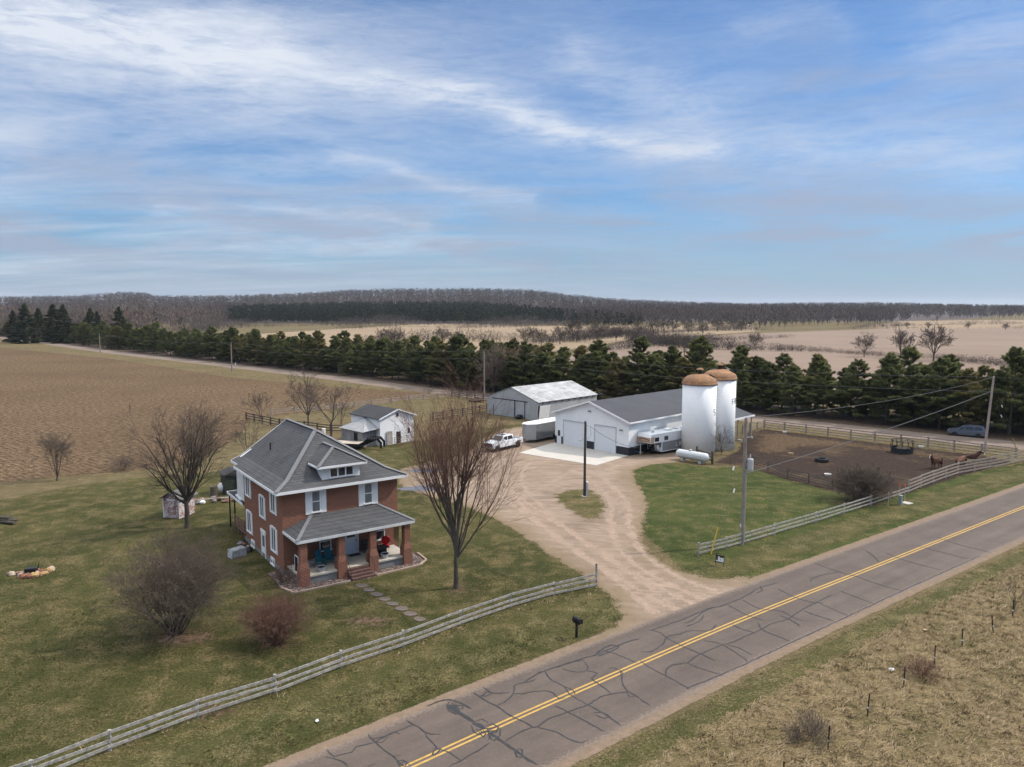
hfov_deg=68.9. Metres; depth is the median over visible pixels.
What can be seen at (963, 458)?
horse
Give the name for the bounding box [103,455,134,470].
weed clump
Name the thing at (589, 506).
grass island
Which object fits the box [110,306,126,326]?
spruce tree
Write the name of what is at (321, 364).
white pine
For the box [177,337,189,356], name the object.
white pine
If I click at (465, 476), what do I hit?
maple tree
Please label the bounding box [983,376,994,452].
utility pole
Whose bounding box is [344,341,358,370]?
white pine
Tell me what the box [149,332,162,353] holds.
white pine
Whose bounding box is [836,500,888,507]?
leaf litter
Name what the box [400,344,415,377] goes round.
white pine
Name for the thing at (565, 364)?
white pine
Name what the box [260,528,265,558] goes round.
side door
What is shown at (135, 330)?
white pine
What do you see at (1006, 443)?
side road
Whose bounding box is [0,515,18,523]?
log heap
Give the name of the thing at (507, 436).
pickup truck
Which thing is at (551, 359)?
white pine
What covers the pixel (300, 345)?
white pine
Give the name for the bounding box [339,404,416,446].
white shed
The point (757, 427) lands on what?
rail fence
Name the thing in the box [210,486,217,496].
tree stump
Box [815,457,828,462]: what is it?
tractor tyre
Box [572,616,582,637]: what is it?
mailbox
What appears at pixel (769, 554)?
road edge grass
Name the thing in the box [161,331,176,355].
white pine
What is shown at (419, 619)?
stepping stone
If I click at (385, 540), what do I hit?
round chair
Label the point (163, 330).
white pine
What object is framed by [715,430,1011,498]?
paddock mud
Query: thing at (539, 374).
white pine
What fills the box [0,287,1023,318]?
hill woods
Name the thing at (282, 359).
white pine
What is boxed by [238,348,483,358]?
wire span
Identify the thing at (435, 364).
white pine
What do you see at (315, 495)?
window
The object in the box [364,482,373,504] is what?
window
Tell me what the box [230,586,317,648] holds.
red bush
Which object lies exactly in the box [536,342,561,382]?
white pine
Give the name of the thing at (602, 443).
overhead door
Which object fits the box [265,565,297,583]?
corner shrub
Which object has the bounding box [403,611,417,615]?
stepping stone
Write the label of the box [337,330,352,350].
white pine
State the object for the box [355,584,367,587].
stepping stone
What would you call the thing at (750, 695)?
road edge grass
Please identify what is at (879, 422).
needle litter
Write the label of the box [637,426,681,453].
horse trailer
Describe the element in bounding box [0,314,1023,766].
ground
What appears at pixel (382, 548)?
fire table
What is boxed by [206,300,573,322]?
pine plantation
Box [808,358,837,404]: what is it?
white pine
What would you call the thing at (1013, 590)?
roadside sapling
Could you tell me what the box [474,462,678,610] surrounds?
wheel track
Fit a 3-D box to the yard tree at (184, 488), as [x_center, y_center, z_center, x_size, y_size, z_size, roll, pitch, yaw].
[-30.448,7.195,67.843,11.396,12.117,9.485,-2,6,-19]
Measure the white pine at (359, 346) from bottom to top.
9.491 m
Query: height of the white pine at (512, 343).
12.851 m
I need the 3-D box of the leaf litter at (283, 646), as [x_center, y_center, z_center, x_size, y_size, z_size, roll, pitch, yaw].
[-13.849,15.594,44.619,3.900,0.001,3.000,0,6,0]
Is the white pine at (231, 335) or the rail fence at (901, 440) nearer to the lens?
the rail fence at (901, 440)
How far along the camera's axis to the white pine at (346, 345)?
217.57 m
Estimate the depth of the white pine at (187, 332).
296.86 m
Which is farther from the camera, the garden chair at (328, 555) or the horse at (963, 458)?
the horse at (963, 458)
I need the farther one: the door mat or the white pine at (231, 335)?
the white pine at (231, 335)
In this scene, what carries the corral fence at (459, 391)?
on the ground at (10, 490)
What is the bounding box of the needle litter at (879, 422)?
[0,335,1023,440]
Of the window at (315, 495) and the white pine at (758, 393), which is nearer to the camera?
the window at (315, 495)
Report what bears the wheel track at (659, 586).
on the gravel driveway
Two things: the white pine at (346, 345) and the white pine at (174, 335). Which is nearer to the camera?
the white pine at (346, 345)
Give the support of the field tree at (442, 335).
on the pale field at (369, 331)
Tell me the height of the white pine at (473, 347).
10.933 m
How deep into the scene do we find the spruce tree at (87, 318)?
412.48 m
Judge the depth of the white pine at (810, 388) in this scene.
142.96 m
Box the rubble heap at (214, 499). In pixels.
[194,496,233,504]
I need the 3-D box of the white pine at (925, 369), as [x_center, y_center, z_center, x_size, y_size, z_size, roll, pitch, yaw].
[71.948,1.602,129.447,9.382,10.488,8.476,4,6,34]
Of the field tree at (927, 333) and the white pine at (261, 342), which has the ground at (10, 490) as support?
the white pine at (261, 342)
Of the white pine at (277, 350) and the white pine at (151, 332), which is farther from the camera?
the white pine at (151, 332)
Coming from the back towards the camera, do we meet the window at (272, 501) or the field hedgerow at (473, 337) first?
the field hedgerow at (473, 337)
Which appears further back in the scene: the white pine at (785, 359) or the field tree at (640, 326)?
the field tree at (640, 326)
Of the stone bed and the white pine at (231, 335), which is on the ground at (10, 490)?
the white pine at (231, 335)
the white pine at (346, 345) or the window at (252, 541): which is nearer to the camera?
the window at (252, 541)
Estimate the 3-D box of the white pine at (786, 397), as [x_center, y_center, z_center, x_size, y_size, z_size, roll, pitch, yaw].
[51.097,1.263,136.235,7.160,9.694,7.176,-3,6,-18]
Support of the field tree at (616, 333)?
on the tan field at (996, 343)
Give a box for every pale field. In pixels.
[239,324,756,370]
[858,320,1023,328]
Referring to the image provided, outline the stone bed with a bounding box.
[269,546,423,590]
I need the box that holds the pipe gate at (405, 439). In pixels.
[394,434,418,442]
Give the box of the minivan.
[947,424,985,437]
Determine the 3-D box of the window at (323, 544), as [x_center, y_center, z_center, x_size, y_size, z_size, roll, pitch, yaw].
[-14.427,12.170,57.716,1.040,1.600,0.110,-4,7,-35]
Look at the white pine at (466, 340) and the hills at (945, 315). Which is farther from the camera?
the hills at (945, 315)
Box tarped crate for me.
[227,545,246,558]
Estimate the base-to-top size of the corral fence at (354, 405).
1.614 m
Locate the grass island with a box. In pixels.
[553,489,610,520]
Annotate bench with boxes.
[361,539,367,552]
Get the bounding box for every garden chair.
[314,549,326,564]
[323,547,334,562]
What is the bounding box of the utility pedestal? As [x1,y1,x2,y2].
[898,495,902,504]
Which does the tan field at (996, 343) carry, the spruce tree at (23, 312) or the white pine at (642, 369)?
the white pine at (642, 369)
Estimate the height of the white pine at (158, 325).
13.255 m
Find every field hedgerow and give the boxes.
[161,314,566,332]
[332,321,565,329]
[362,326,531,341]
[510,322,755,343]
[553,331,793,353]
[620,331,1009,366]
[746,325,1022,330]
[850,319,1022,327]
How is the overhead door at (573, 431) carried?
in the workshop
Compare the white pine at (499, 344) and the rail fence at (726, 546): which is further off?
the white pine at (499, 344)
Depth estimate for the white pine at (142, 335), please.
315.83 m
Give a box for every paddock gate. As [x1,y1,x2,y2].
[696,446,712,463]
[713,455,749,464]
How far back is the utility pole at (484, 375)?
162.85 m
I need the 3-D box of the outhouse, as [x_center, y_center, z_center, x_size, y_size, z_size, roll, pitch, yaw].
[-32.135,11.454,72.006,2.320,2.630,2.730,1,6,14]
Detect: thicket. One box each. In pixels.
[779,707,837,756]
[898,653,955,683]
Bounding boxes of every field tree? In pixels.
[374,328,391,340]
[383,320,405,342]
[433,325,451,339]
[516,323,535,340]
[532,328,547,344]
[550,324,569,340]
[559,317,582,340]
[586,319,609,339]
[609,323,623,337]
[630,321,645,332]
[644,318,660,332]
[659,318,669,330]
[666,320,679,331]
[674,334,690,354]
[681,315,695,331]
[695,320,708,331]
[711,315,724,330]
[748,328,765,348]
[849,333,877,356]
[890,327,918,351]
[918,315,957,360]
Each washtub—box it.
[317,565,325,571]
[380,552,388,558]
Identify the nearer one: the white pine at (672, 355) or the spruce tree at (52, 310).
the white pine at (672, 355)
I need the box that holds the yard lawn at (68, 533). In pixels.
[0,424,627,766]
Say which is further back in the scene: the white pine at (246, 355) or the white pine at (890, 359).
the white pine at (246, 355)
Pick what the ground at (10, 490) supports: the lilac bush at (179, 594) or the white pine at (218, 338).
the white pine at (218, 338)
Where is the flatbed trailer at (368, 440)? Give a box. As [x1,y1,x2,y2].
[338,436,384,447]
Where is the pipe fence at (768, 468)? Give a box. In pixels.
[751,455,833,488]
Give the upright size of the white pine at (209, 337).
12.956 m
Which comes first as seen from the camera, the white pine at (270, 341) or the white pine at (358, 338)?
the white pine at (358, 338)
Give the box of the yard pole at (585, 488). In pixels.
[579,421,590,496]
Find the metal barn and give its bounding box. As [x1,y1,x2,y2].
[487,380,597,419]
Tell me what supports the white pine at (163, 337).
on the ground at (10, 490)
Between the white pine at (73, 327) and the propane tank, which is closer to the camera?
the propane tank
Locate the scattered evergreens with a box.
[14,309,996,327]
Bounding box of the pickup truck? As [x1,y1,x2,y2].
[484,433,522,451]
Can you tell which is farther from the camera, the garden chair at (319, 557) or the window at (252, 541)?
the window at (252, 541)
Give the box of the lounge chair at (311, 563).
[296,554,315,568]
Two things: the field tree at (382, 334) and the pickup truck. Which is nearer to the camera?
the pickup truck
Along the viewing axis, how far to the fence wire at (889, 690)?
38.27 m
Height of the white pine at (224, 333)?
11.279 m
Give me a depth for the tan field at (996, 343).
391.84 m
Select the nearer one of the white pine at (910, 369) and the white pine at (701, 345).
the white pine at (910, 369)
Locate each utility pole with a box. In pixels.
[230,342,232,371]
[483,351,484,397]
[740,417,753,544]
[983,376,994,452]
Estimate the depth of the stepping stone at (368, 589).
53.11 m
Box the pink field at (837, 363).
[717,353,1008,389]
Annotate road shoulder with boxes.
[263,483,1023,766]
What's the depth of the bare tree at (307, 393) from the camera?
124.85 m
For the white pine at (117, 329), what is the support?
on the ground at (10, 490)
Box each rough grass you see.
[616,546,1023,766]
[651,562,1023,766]
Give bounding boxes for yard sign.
[715,553,723,566]
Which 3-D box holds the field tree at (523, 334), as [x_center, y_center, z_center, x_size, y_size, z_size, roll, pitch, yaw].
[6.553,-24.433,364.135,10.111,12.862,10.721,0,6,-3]
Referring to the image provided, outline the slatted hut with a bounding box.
[218,466,236,495]
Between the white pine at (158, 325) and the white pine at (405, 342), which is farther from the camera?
the white pine at (158, 325)
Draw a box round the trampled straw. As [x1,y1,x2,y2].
[751,432,984,460]
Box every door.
[167,500,174,517]
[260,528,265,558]
[345,533,358,554]
[494,398,523,418]
[557,429,560,442]
[563,419,586,447]
[594,424,616,452]
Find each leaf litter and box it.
[144,626,220,647]
[180,701,244,725]
[253,638,307,650]
[338,610,397,629]
[442,585,475,594]
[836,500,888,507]
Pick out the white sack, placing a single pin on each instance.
(220, 487)
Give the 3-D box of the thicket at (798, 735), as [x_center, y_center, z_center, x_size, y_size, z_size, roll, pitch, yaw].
[13.888,16.064,35.012,2.881,1.569,2.961,3,7,26]
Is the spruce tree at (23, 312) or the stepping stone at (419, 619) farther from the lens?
the spruce tree at (23, 312)
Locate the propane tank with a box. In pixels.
[676,449,709,463]
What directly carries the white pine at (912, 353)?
on the ground at (10, 490)
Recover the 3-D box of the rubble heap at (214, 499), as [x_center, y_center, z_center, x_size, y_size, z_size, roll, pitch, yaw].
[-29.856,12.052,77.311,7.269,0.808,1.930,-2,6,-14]
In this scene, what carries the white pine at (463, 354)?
on the ground at (10, 490)
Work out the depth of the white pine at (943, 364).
120.05 m
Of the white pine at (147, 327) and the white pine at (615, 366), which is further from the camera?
the white pine at (147, 327)
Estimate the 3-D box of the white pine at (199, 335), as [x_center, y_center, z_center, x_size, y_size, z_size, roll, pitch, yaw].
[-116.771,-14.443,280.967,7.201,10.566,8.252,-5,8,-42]
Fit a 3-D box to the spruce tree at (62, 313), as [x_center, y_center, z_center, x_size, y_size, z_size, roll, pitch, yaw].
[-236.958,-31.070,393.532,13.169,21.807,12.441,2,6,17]
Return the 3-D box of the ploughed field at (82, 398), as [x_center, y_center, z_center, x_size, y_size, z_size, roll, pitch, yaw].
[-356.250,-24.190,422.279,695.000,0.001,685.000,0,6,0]
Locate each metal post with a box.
[827,725,829,749]
[867,694,869,715]
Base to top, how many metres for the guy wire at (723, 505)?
10.702 m
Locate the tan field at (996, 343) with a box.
[568,328,1023,404]
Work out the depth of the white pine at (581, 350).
165.23 m
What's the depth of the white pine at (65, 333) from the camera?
400.40 m
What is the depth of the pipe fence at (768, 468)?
86.49 m
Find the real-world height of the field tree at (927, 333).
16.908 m
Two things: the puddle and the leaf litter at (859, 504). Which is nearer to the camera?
the leaf litter at (859, 504)
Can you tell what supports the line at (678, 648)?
on the road at (656, 691)
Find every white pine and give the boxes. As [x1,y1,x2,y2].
[0,321,9,335]
[57,324,69,340]
[67,325,79,343]
[71,322,81,342]
[76,324,88,344]
[81,326,93,345]
[90,325,101,344]
[100,325,110,344]
[104,329,119,348]
[108,325,125,348]
[119,322,132,348]
[125,329,136,349]
[130,327,142,351]
[135,328,150,352]
[136,324,151,351]
[143,327,159,349]
[148,324,159,346]
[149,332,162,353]
[153,321,161,332]
[155,327,167,350]
[156,331,171,352]
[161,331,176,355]
[168,332,178,355]
[174,334,186,354]
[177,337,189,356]
[179,335,195,357]
[182,330,189,337]
[187,334,203,357]
[191,331,205,358]
[197,332,217,358]
[198,326,217,359]
[209,335,224,357]
[214,338,233,359]
[218,330,229,355]
[219,326,239,358]
[227,336,243,362]
[236,337,248,358]
[240,334,257,354]
[242,329,262,361]
[242,343,255,363]
[251,338,273,364]
[259,334,278,365]
[268,339,288,366]
[275,331,286,340]
[275,343,294,367]
[279,336,293,362]
[282,335,302,368]
[289,339,311,368]
[293,331,308,353]
[296,339,320,370]
[302,330,327,370]
[302,334,313,359]
[316,348,333,371]
[320,335,345,372]
[331,352,344,370]
[334,335,357,370]
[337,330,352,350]
[339,351,356,374]
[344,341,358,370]
[352,334,364,347]
[352,348,371,375]
[355,342,366,365]
[357,338,384,376]
[366,335,373,373]
[367,338,388,377]
[368,338,388,368]
[377,348,402,378]
[383,340,408,380]
[384,338,391,366]
[398,335,426,381]
[400,338,409,358]
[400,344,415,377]
[405,347,430,382]
[420,341,442,384]
[422,336,444,382]
[422,340,457,385]
[435,350,457,383]
[439,334,470,386]
[448,333,478,383]
[451,348,480,388]
[455,349,481,384]
[463,342,477,377]
[469,349,494,382]
[472,339,492,386]
[483,342,507,385]
[485,351,512,391]
[494,337,522,381]
[496,355,524,389]
[509,340,536,386]
[524,350,559,383]
[528,353,557,384]
[530,344,539,354]
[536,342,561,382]
[548,351,573,382]
[551,346,572,379]
[566,354,598,394]
[568,344,594,385]
[580,350,613,399]
[581,338,611,389]
[596,357,634,399]
[599,352,619,389]
[604,368,625,396]
[623,352,649,393]
[624,336,656,394]
[635,353,662,393]
[641,355,658,392]
[641,359,676,393]
[652,350,668,364]
[653,345,693,390]
[664,356,693,389]
[671,340,704,378]
[673,335,718,382]
[697,367,708,373]
[725,345,758,394]
[729,353,759,405]
[736,369,755,408]
[743,355,778,406]
[750,362,790,413]
[752,364,781,408]
[772,353,797,407]
[775,365,812,415]
[788,368,811,411]
[799,365,844,417]
[800,353,834,414]
[804,364,829,404]
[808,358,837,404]
[828,367,858,412]
[830,367,872,416]
[835,358,879,420]
[858,366,910,424]
[861,374,890,413]
[864,351,907,419]
[886,346,923,407]
[889,364,928,422]
[893,373,937,426]
[906,357,969,429]
[911,364,948,421]
[914,377,947,425]
[934,354,963,416]
[937,369,980,426]
[939,367,989,426]
[970,365,994,424]
[971,346,1023,435]
[976,371,1017,429]
[1001,372,1023,427]
[1006,391,1023,428]
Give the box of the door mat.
[348,553,360,556]
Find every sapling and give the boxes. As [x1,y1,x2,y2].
[230,415,274,449]
[241,385,272,421]
[330,401,351,422]
[711,424,735,454]
[1001,576,1023,612]
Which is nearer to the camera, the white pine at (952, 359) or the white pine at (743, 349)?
the white pine at (952, 359)
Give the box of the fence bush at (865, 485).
[822,462,898,506]
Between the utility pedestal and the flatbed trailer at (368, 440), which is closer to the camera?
the utility pedestal
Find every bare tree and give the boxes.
[281,364,330,424]
[470,342,508,392]
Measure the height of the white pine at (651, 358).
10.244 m
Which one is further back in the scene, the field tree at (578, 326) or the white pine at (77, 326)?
the field tree at (578, 326)
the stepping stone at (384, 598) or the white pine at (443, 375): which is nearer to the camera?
the stepping stone at (384, 598)
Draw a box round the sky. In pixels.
[0,0,1023,305]
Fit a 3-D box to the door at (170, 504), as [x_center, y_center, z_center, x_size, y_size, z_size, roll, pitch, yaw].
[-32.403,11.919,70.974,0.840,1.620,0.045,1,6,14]
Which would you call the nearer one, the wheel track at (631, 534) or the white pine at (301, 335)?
the wheel track at (631, 534)
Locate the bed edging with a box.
[280,552,426,593]
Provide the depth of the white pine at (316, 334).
227.54 m
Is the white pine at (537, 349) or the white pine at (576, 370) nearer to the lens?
the white pine at (576, 370)
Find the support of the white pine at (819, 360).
on the ground at (10, 490)
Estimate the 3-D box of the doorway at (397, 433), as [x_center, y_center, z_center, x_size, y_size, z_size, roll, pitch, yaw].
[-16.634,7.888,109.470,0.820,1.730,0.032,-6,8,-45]
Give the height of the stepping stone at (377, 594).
0.080 m
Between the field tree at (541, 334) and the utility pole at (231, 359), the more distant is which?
the field tree at (541, 334)
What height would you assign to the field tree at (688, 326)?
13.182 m
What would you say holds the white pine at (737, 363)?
on the ground at (10, 490)
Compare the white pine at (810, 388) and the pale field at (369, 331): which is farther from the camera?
the pale field at (369, 331)
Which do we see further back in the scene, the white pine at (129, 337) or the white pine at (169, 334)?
the white pine at (129, 337)
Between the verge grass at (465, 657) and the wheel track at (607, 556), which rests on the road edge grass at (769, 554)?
the verge grass at (465, 657)
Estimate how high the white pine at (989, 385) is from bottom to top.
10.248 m
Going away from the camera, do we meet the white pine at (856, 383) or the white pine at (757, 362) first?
the white pine at (856, 383)
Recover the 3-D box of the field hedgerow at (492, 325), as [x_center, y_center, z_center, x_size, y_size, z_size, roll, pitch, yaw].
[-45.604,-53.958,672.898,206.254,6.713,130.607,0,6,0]
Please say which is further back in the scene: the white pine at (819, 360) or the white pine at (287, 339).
the white pine at (287, 339)
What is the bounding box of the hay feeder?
[890,438,913,454]
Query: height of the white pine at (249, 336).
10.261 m
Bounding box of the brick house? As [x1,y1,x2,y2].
[227,418,414,586]
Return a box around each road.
[0,337,1023,449]
[283,486,1023,766]
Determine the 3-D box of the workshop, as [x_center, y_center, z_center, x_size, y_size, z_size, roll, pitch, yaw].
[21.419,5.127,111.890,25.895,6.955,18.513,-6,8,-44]
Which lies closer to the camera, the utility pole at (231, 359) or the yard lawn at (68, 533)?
the yard lawn at (68, 533)
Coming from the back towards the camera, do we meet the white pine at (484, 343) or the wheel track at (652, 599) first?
the white pine at (484, 343)
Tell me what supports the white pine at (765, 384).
on the ground at (10, 490)
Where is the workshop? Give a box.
[551,389,754,455]
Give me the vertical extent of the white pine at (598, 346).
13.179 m
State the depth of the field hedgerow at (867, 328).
626.61 m
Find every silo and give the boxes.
[681,368,717,454]
[704,363,736,450]
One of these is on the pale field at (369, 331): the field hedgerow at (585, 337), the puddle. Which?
the field hedgerow at (585, 337)
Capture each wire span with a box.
[232,342,449,351]
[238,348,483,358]
[484,358,987,391]
[491,351,965,376]
[748,391,990,472]
[753,377,992,416]
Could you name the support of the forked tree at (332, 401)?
on the ground at (10, 490)
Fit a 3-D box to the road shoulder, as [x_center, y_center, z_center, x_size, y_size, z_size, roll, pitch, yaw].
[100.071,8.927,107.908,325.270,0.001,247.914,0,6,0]
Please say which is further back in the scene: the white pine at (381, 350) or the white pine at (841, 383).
the white pine at (381, 350)
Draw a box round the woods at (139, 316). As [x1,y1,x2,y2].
[0,303,912,331]
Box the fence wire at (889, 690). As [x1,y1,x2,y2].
[798,612,1010,764]
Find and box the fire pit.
[7,562,54,578]
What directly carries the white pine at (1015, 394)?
on the ground at (10, 490)
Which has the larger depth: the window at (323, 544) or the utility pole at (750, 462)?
the utility pole at (750, 462)
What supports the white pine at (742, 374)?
on the ground at (10, 490)
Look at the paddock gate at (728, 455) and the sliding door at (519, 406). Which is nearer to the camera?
the paddock gate at (728, 455)
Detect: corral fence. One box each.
[245,412,342,430]
[271,392,450,415]
[432,404,486,420]
[451,390,486,401]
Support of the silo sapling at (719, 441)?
on the ground at (10, 490)
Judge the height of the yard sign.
1.150 m
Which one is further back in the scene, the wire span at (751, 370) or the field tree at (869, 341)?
the field tree at (869, 341)
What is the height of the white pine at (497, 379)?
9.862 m
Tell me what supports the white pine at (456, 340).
on the ground at (10, 490)
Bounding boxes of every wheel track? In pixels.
[462,463,659,613]
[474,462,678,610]
[504,458,672,609]
[517,460,696,604]
[567,469,707,600]
[580,468,721,594]
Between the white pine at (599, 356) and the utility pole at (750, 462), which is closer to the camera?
the utility pole at (750, 462)
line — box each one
[401,506,1023,766]
[411,508,1023,766]
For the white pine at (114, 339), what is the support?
on the ground at (10, 490)
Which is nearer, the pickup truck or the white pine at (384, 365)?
the pickup truck
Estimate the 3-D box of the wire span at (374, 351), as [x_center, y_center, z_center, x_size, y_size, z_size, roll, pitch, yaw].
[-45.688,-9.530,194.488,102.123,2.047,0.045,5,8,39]
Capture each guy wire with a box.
[710,425,744,553]
[716,457,743,551]
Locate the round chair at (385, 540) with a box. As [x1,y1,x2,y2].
[381,536,389,550]
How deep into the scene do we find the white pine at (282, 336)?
258.08 m
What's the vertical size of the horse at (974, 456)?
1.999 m
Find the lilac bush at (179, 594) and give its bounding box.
[88,518,251,648]
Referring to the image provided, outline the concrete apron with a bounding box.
[519,442,627,464]
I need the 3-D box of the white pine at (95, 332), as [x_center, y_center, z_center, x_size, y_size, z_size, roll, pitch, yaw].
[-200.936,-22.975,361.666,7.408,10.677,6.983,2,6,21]
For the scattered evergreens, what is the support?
on the ground at (10, 490)
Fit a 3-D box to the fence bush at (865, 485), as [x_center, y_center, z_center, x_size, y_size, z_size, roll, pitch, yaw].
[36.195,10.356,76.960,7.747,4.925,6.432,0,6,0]
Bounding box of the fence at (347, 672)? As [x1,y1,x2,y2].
[51,582,607,766]
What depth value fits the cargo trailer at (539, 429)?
110.50 m
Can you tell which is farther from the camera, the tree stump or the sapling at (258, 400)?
the sapling at (258, 400)
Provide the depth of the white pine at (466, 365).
183.93 m
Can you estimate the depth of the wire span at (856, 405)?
73.92 m
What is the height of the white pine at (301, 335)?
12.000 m
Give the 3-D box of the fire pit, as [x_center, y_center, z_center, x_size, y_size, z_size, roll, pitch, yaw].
[-36.388,14.042,56.172,3.139,1.012,1.878,-1,6,-6]
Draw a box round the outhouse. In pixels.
[159,489,197,518]
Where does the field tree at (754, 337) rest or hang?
on the tan field at (996, 343)
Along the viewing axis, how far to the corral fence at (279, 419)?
124.00 m
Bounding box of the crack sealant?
[326,537,991,766]
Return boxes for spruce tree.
[1,310,22,342]
[6,303,42,343]
[31,308,50,341]
[40,304,61,341]
[50,304,75,343]
[83,308,96,325]
[92,311,100,330]
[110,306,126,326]
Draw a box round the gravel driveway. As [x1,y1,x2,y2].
[397,427,771,644]
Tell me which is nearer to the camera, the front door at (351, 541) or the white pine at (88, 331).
the front door at (351, 541)
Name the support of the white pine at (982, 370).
on the ground at (10, 490)
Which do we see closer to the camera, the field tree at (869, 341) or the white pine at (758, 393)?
the white pine at (758, 393)
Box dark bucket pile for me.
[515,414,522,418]
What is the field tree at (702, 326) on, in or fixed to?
on the tan field at (996, 343)
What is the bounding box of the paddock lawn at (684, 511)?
[633,462,1023,578]
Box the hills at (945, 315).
[0,295,1007,323]
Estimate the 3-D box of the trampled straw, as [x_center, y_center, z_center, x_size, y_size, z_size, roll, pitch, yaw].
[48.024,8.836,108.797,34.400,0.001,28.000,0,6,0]
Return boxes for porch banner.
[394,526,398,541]
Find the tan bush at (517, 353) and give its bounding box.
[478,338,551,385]
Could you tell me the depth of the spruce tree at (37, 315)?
403.27 m
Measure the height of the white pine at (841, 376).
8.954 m
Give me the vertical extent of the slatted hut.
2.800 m
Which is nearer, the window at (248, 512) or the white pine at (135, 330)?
the window at (248, 512)
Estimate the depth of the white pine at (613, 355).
165.40 m
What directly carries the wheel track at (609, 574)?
on the gravel driveway
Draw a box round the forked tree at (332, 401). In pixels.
[296,378,361,435]
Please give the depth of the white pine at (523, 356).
168.16 m
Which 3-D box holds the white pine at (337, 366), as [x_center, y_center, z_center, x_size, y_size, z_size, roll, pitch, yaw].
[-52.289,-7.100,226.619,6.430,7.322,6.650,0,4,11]
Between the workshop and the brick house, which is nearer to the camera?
the brick house
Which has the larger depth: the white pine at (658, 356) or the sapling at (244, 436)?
the white pine at (658, 356)
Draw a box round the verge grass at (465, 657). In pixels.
[182,605,620,765]
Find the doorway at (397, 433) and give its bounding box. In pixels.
[396,431,400,442]
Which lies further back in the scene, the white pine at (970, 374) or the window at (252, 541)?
the white pine at (970, 374)
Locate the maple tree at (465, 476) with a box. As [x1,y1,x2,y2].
[388,359,534,588]
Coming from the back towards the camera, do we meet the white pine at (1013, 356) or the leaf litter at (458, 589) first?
the white pine at (1013, 356)
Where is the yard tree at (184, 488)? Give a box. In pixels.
[103,400,240,528]
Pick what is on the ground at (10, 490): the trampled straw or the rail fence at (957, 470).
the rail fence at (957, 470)
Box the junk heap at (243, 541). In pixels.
[237,539,252,552]
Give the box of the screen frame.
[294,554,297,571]
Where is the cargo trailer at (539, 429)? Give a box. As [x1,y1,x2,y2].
[522,417,554,439]
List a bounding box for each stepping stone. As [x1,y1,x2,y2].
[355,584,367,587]
[363,588,374,591]
[370,592,383,596]
[379,597,390,600]
[386,601,398,605]
[394,606,408,610]
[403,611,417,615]
[413,616,425,621]
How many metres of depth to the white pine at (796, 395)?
140.59 m
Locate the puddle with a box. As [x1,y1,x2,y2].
[397,485,440,490]
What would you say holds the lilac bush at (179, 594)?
on the yard lawn at (68, 533)
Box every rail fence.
[10,563,596,766]
[697,484,909,555]
[742,420,764,432]
[764,419,1017,457]
[908,451,1023,491]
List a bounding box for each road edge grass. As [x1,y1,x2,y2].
[113,464,1023,766]
[583,546,1023,766]
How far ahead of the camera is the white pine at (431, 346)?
188.67 m
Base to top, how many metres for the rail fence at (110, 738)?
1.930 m
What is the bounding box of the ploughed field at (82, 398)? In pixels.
[0,348,445,481]
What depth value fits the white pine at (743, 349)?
148.95 m
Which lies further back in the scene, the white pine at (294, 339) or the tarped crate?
the white pine at (294, 339)
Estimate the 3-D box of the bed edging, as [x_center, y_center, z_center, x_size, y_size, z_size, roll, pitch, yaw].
[-11.335,14.332,56.285,11.731,0.140,2.594,-5,8,-40]
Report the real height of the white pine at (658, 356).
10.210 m
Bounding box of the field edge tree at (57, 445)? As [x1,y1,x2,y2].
[31,428,75,480]
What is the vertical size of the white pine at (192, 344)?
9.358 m
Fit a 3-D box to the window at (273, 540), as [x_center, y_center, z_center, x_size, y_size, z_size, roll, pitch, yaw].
[-18.429,12.021,57.649,0.110,2.010,1.140,-4,7,-35]
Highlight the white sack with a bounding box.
[218,483,222,492]
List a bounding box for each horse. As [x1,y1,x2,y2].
[929,454,942,468]
[955,455,966,466]
[961,451,984,459]
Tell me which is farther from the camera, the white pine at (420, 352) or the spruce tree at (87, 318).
the spruce tree at (87, 318)
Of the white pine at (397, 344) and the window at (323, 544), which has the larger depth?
the white pine at (397, 344)
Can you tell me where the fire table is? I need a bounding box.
[377,544,389,555]
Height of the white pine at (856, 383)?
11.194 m
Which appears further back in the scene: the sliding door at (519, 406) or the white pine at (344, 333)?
the white pine at (344, 333)
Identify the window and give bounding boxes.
[245,476,249,497]
[247,509,250,533]
[250,539,254,548]
[259,494,263,518]
[270,493,274,514]
[270,556,274,566]
[271,525,275,553]
[311,490,321,513]
[319,539,331,551]
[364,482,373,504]
[376,529,384,540]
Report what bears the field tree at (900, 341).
on the tan field at (996, 343)
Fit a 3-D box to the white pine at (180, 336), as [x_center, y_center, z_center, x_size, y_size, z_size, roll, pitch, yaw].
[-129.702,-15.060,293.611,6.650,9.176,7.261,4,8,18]
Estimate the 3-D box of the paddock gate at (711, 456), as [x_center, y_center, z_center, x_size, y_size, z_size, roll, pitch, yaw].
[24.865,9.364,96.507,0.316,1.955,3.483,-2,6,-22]

